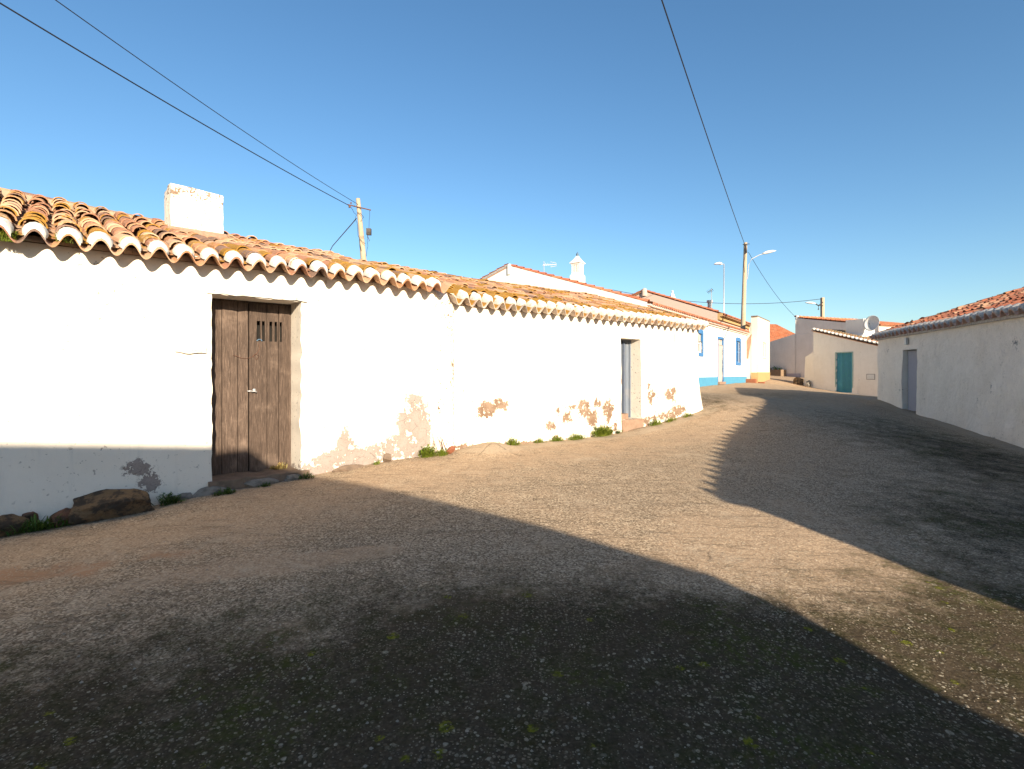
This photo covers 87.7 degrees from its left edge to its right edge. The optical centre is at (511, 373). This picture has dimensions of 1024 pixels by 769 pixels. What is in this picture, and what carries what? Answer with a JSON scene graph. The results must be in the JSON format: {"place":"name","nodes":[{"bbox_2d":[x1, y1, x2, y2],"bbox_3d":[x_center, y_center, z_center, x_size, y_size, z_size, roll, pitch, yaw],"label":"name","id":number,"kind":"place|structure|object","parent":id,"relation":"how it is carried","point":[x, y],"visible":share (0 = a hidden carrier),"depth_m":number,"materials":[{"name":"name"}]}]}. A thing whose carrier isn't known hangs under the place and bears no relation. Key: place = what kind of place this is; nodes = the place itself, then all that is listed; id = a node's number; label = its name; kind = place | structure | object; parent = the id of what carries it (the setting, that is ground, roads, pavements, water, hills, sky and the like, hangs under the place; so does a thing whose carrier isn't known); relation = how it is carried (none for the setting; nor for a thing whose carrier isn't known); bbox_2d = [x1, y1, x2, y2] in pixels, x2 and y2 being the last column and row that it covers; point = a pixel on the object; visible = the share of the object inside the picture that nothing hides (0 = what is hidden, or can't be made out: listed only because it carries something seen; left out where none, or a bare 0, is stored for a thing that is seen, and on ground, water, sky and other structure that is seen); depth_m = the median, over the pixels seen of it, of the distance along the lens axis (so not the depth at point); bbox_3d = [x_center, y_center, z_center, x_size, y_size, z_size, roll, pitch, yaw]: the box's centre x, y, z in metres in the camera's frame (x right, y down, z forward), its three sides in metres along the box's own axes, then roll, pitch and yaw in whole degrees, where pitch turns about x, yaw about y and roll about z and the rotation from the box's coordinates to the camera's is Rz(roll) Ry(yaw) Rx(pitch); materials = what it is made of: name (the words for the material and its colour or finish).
{"place":"outdoors","nodes":[
{"label":"outdoors","id":0,"kind":"place"},
{"bbox_2d":[0,376,1023,768],"bbox_3d":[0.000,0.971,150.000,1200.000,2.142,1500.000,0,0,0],"label":"ground","id":1,"kind":"structure","parent":0,"point":[558,500],"depth_m":3.28,"materials":[{"name":"brown gravel"}]},
{"bbox_2d":[0,514,27,536],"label":"stone","id":2,"kind":"object","parent":1,"relation":"on","point":[7,521],"visible":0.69,"depth_m":4.61,"materials":[{"name":"brown stone"}]},
{"bbox_2d":[22,511,38,521],"bbox_3d":[-4.310,1.292,4.766,0.120,0.113,0.096,0,0,-20],"label":"stone","id":3,"kind":"object","parent":1,"relation":"on","point":[28,515],"visible":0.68,"depth_m":4.75,"materials":[{"name":"stone"}]},
{"bbox_2d":[2,513,71,536],"bbox_3d":[-4.164,1.315,4.686,0.283,0.161,0.510,0,0,41],"label":"weed","id":4,"kind":"object","parent":1,"relation":"on","point":[38,525],"visible":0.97,"depth_m":4.69,"materials":[{"name":"green plant"}]},
{"bbox_2d":[48,508,70,526],"bbox_3d":[-4.105,1.335,4.896,0.188,0.212,0.248,0,0,24],"label":"stone","id":5,"kind":"object","parent":1,"relation":"on","point":[64,512],"visible":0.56,"depth_m":4.81,"materials":[{"name":"brown stone"}]},
{"bbox_2d":[68,488,154,524],"bbox_3d":[-3.832,1.284,5.142,0.652,0.359,0.393,0,0,-32],"label":"boulder","id":6,"kind":"object","parent":1,"relation":"on","point":[104,504],"visible":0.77,"depth_m":5.01,"materials":[{"name":"brown stone"}]},
{"bbox_2d":[151,492,187,506],"bbox_3d":[-3.470,1.262,5.382,0.342,0.131,0.172,0,0,-32],"label":"weed","id":7,"kind":"object","parent":1,"relation":"on","point":[168,499],"visible":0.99,"depth_m":5.38,"materials":[{"name":"green plant"}]},
{"bbox_2d":[171,492,192,499],"bbox_3d":[-3.429,1.304,5.538,0.241,0.122,0.121,0,0,-44],"label":"stone","id":8,"kind":"object","parent":1,"relation":"on","point":[186,495],"visible":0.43,"depth_m":5.53,"materials":[{"name":"grey stone"}]},
{"bbox_2d":[192,486,233,497],"bbox_3d":[-3.182,1.280,5.721,0.161,0.159,0.447,0,0,39],"label":"stone","id":9,"kind":"object","parent":1,"relation":"on","point":[206,491],"visible":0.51,"depth_m":5.64,"materials":[{"name":"grey stone"}]},
{"bbox_2d":[212,487,235,495],"bbox_3d":[-3.056,1.256,5.676,0.242,0.085,0.140,0,0,-32],"label":"weed","id":10,"kind":"object","parent":1,"relation":"on","point":[226,490],"visible":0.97,"depth_m":5.66,"materials":[{"name":"green plant"}]},
{"bbox_2d":[0,183,453,524],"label":"cottage","id":11,"kind":"structure","parent":1,"relation":"on","point":[188,344],"depth_m":5.74,"materials":[{"name":"paint"}]},
{"bbox_2d":[0,227,23,242],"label":"roof weed","id":12,"kind":"object","parent":11,"relation":"on","point":[4,236],"visible":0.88,"depth_m":4.56,"materials":[{"name":"green plant"}]},
{"bbox_2d":[54,230,72,242],"bbox_3d":[-4.049,-1.230,4.792,0.157,0.102,0.161,0,0,0],"label":"roof weed","id":13,"kind":"object","parent":11,"relation":"on","point":[65,238],"visible":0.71,"depth_m":4.81,"materials":[{"name":"green plant"}]},
{"bbox_2d":[211,300,247,475],"bbox_3d":[-3.289,0.170,6.175,0.427,2.000,0.032,0,0,-41],"label":"door leaf","id":14,"kind":"structure","parent":11,"relation":"in","point":[234,314],"depth_m":6.18,"materials":[{"name":"brown wood"}]},
{"bbox_2d":[234,303,288,471],"bbox_3d":[-2.991,0.170,6.390,0.638,2.000,0.093,0,0,-41],"label":"door leaf","id":15,"kind":"structure","parent":11,"relation":"in","point":[268,391],"depth_m":6.45,"materials":[{"name":"brown wood"}]},
{"bbox_2d":[270,462,288,469],"bbox_3d":[-2.842,1.125,6.494,0.177,0.090,0.242,0,0,40],"label":"dry weed","id":16,"kind":"object","parent":11,"relation":"on","point":[279,466],"visible":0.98,"depth_m":6.50,"materials":[{"name":"yellow plant"}]},
{"bbox_2d":[244,478,278,487],"bbox_3d":[-2.826,1.255,6.019,0.376,0.145,0.170,0,0,-35],"label":"stone","id":17,"kind":"object","parent":1,"relation":"on","point":[253,483],"visible":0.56,"depth_m":5.95,"materials":[{"name":"grey stone"}]},
{"bbox_2d":[258,482,270,486],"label":"weed","id":18,"kind":"object","parent":1,"relation":"on","point":[265,484],"visible":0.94,"depth_m":5.93,"materials":[{"name":"green plant"}]},
{"bbox_2d":[284,474,304,480],"bbox_3d":[-2.549,1.246,6.278,0.300,0.130,0.126,0,0,-43],"label":"stone","id":19,"kind":"object","parent":1,"relation":"on","point":[291,477],"visible":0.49,"depth_m":6.20,"materials":[{"name":"grey stone"}]},
{"bbox_2d":[298,472,314,478],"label":"weed","id":20,"kind":"object","parent":1,"relation":"on","point":[306,476],"visible":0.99,"depth_m":6.28,"materials":[{"name":"green plant"}]},
{"bbox_2d":[332,464,363,471],"bbox_3d":[-2.065,1.195,6.708,0.162,0.090,0.433,0,0,33],"label":"stone","id":21,"kind":"object","parent":1,"relation":"on","point":[347,467],"visible":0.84,"depth_m":6.64,"materials":[{"name":"beige stone"}]},
{"bbox_2d":[348,198,371,259],"bbox_3d":[-4.405,-2.017,15.973,0.998,6.456,0.285,0,0,0],"label":"utility pole","id":22,"kind":"object","parent":1,"relation":"on","point":[362,243],"visible":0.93,"depth_m":15.93,"materials":[{"name":"beige concrete"}]},
{"bbox_2d":[0,2,348,205],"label":"overhead cable","id":23,"kind":"object","parent":22,"relation":"attached to","point":[150,93],"visible":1,"depth_m":9.04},
{"bbox_2d":[55,0,356,203],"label":"overhead cable","id":24,"kind":"object","parent":22,"relation":"attached to","point":[184,90],"visible":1,"depth_m":9.13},
{"bbox_2d":[330,218,356,250],"bbox_3d":[-5.053,-3.662,15.435,0.071,1.933,1.266,0,0,44],"label":"stay cable","id":25,"kind":"object","parent":22,"relation":"attached to","point":[343,233],"visible":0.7,"depth_m":15.55,"materials":[{"name":"grey metal"}]},
{"bbox_2d":[383,453,390,461],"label":"stone","id":26,"kind":"object","parent":1,"relation":"on","point":[387,457],"visible":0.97,"depth_m":7.05,"materials":[{"name":"beige stone"}]},
{"bbox_2d":[417,444,438,457],"bbox_3d":[-1.179,1.076,7.384,0.246,0.197,0.355,0,0,29],"label":"weed","id":27,"kind":"object","parent":1,"relation":"on","point":[426,452],"visible":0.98,"depth_m":7.38,"materials":[{"name":"green plant"}]},
{"bbox_2d":[432,433,447,455],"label":"dry twigs","id":28,"kind":"object","parent":1,"relation":"on","point":[434,443],"visible":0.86,"depth_m":7.57,"materials":[{"name":"plant"}]},
{"bbox_2d":[436,448,447,456],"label":"weed","id":29,"kind":"object","parent":1,"relation":"on","point":[442,451],"visible":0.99,"depth_m":7.47,"materials":[{"name":"green plant"}]},
{"bbox_2d":[446,446,455,453],"bbox_3d":[-0.883,1.095,7.621,0.099,0.110,0.230,0,0,27],"label":"brick fragment","id":30,"kind":"object","parent":1,"relation":"on","point":[450,449],"visible":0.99,"depth_m":7.59,"materials":[{"name":"orange brick"}]},
{"bbox_2d":[506,437,521,445],"bbox_3d":[0.018,1.086,8.463,0.318,0.139,0.192,0,0,-33],"label":"weed","id":31,"kind":"object","parent":1,"relation":"on","point":[511,442],"visible":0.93,"depth_m":8.45,"materials":[{"name":"green plant"}]},
{"bbox_2d":[354,259,708,450],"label":"cottage","id":32,"kind":"structure","parent":1,"relation":"on","point":[532,364],"depth_m":9.44,"materials":[{"name":"paint"}]},
{"bbox_2d":[621,341,621,412],"bbox_3d":[2.121,0.120,10.763,0.384,1.560,0.079,0,0,-41],"label":"door leaf","id":33,"kind":"structure","parent":32,"relation":"in","point":[621,341],"depth_m":10.87,"materials":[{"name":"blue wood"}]},
{"bbox_2d":[622,341,628,416],"bbox_3d":[2.332,0.120,10.958,0.213,1.560,0.059,0,0,-41],"label":"door leaf","id":34,"kind":"structure","parent":32,"relation":"in","point":[625,344],"depth_m":10.95,"materials":[{"name":"grey wood"}]},
{"bbox_2d":[534,437,546,442],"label":"weed","id":35,"kind":"object","parent":1,"relation":"on","point":[540,441],"visible":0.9,"depth_m":8.84,"materials":[{"name":"green plant"}]},
{"bbox_2d":[549,434,564,441],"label":"weed","id":36,"kind":"object","parent":1,"relation":"on","point":[559,438],"visible":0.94,"depth_m":9.08,"materials":[{"name":"green plant"}]},
{"bbox_2d":[568,432,585,439],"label":"weed","id":37,"kind":"object","parent":1,"relation":"on","point":[577,436],"visible":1,"depth_m":9.41,"materials":[{"name":"green plant"}]},
{"bbox_2d":[590,424,613,436],"bbox_3d":[1.688,1.061,9.891,0.331,0.242,0.631,0,0,39],"label":"weed","id":38,"kind":"object","parent":1,"relation":"on","point":[603,431],"visible":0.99,"depth_m":9.86,"materials":[{"name":"green plant"}]},
{"bbox_2d":[480,252,749,386],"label":"house","id":39,"kind":"structure","parent":1,"relation":"on","point":[722,352],"depth_m":23.34,"materials":[{"name":"white paint"}]},
{"bbox_2d":[718,339,721,381],"bbox_3d":[10.094,-0.622,26.014,0.040,2.072,0.961,0,0,35],"label":"door","id":40,"kind":"structure","parent":39,"relation":"in","point":[719,341],"depth_m":26.02,"materials":[{"name":"white wood"}]},
{"bbox_2d":[649,419,662,425],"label":"weed","id":41,"kind":"object","parent":1,"relation":"on","point":[655,422],"visible":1,"depth_m":10.97,"materials":[{"name":"green plant"}]},
{"bbox_2d":[667,417,676,421],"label":"weed","id":42,"kind":"object","parent":1,"relation":"on","point":[671,419],"visible":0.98,"depth_m":11.34,"materials":[{"name":"green plant"}]},
{"bbox_2d":[631,288,750,329],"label":"house","id":43,"kind":"structure","parent":1,"relation":"on","point":[672,301],"depth_m":35.59,"materials":[{"name":"beige paint"}]},
{"bbox_2d":[714,262,723,312],"bbox_3d":[15.531,-3.871,40.000,0.802,8.942,0.300,0,0,0],"label":"street lamp","id":44,"kind":"object","parent":1,"relation":"on","point":[718,263],"visible":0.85,"depth_m":39.98,"materials":[{"name":"metal"}]},
{"bbox_2d":[746,315,769,383],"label":"house","id":45,"kind":"structure","parent":1,"relation":"on","point":[758,354],"depth_m":30.71,"materials":[{"name":"paint"}]},
{"bbox_2d":[763,343,766,357],"bbox_3d":[15.192,-1.380,32.169,0.190,0.941,1.095,0,0,35],"label":"window","id":46,"kind":"structure","parent":45,"relation":"in","point":[763,343],"depth_m":32.53,"materials":[{"name":"glass"}]},
{"bbox_2d":[741,242,775,329],"bbox_3d":[15.157,-3.592,32.958,2.244,8.992,0.415,0,0,0],"label":"utility pole","id":47,"kind":"object","parent":1,"relation":"on","point":[743,303],"visible":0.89,"depth_m":32.89,"materials":[{"name":"beige concrete"}]},
{"bbox_2d":[661,0,744,243],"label":"overhead cable","id":48,"kind":"object","parent":47,"relation":"attached to","point":[694,99],"visible":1,"depth_m":14.52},
{"bbox_2d":[748,324,794,341],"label":"roof","id":49,"kind":"structure","parent":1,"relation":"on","point":[777,332],"depth_m":60.28,"materials":[{"name":"tile"}]},
{"bbox_2d":[770,366,785,375],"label":"planter","id":50,"kind":"object","parent":1,"relation":"on","point":[777,372],"visible":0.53,"depth_m":42.51,"materials":[{"name":"beige concrete"}]},
{"bbox_2d":[770,334,799,376],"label":"garden wall","id":51,"kind":"structure","parent":1,"relation":"on","point":[782,353],"depth_m":42.51,"materials":[{"name":"white paint"}]},
{"bbox_2d":[793,377,803,384],"bbox_3d":[17.387,0.584,32.410,0.630,0.718,0.561,0,0,0],"label":"rubble heap","id":52,"kind":"object","parent":1,"relation":"on","point":[798,381],"visible":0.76,"depth_m":32.21,"materials":[{"name":"brown stone"}]},
{"bbox_2d":[806,380,810,386],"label":"stone","id":53,"kind":"object","parent":1,"relation":"on","point":[808,383],"visible":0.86,"depth_m":31.56,"materials":[{"name":"grey stone"}]},
{"bbox_2d":[805,297,824,316],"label":"utility pole","id":54,"kind":"object","parent":1,"relation":"on","point":[822,307],"visible":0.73,"depth_m":45.50,"materials":[{"name":"beige concrete"}]},
{"bbox_2d":[614,290,822,303],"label":"overhead cable","id":55,"kind":"object","parent":54,"relation":"attached to","point":[739,303],"visible":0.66,"depth_m":44.18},
{"bbox_2d":[804,319,877,396],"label":"house","id":56,"kind":"structure","parent":1,"relation":"on","point":[843,361],"depth_m":30.09,"materials":[{"name":"paint"}]},
{"bbox_2d":[837,353,851,392],"bbox_3d":[18.616,-0.037,29.786,0.034,2.216,0.968,0,0,-21],"label":"door","id":57,"kind":"structure","parent":56,"relation":"in","point":[844,360],"depth_m":29.81,"materials":[{"name":"teal wood"}]},
{"bbox_2d":[863,315,879,330],"bbox_3d":[20.132,-2.805,29.940,0.440,0.887,0.886,0,0,0],"label":"satellite dish","id":58,"kind":"object","parent":56,"relation":"attached to","point":[872,322],"visible":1,"depth_m":29.94,"materials":[{"name":"white metal"}]},
{"bbox_2d":[794,315,903,377],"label":"house","id":59,"kind":"structure","parent":1,"relation":"on","point":[804,341],"depth_m":40.75,"materials":[{"name":"paint"}]},
{"bbox_2d":[869,287,1023,447],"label":"house","id":60,"kind":"structure","parent":1,"relation":"on","point":[962,366],"depth_m":12.20,"materials":[{"name":"white paint"}]},
{"bbox_2d":[908,350,916,410],"bbox_3d":[11.345,0.210,14.923,0.035,1.708,0.808,0,0,7],"label":"door","id":61,"kind":"structure","parent":60,"relation":"in","point":[912,355],"depth_m":15.12,"materials":[{"name":"wood"}]},
{"bbox_2d":[0,0,1023,332],"label":"sky","id":62,"kind":"structure","parent":0,"point":[875,146],"materials":[{"name":"blue"}]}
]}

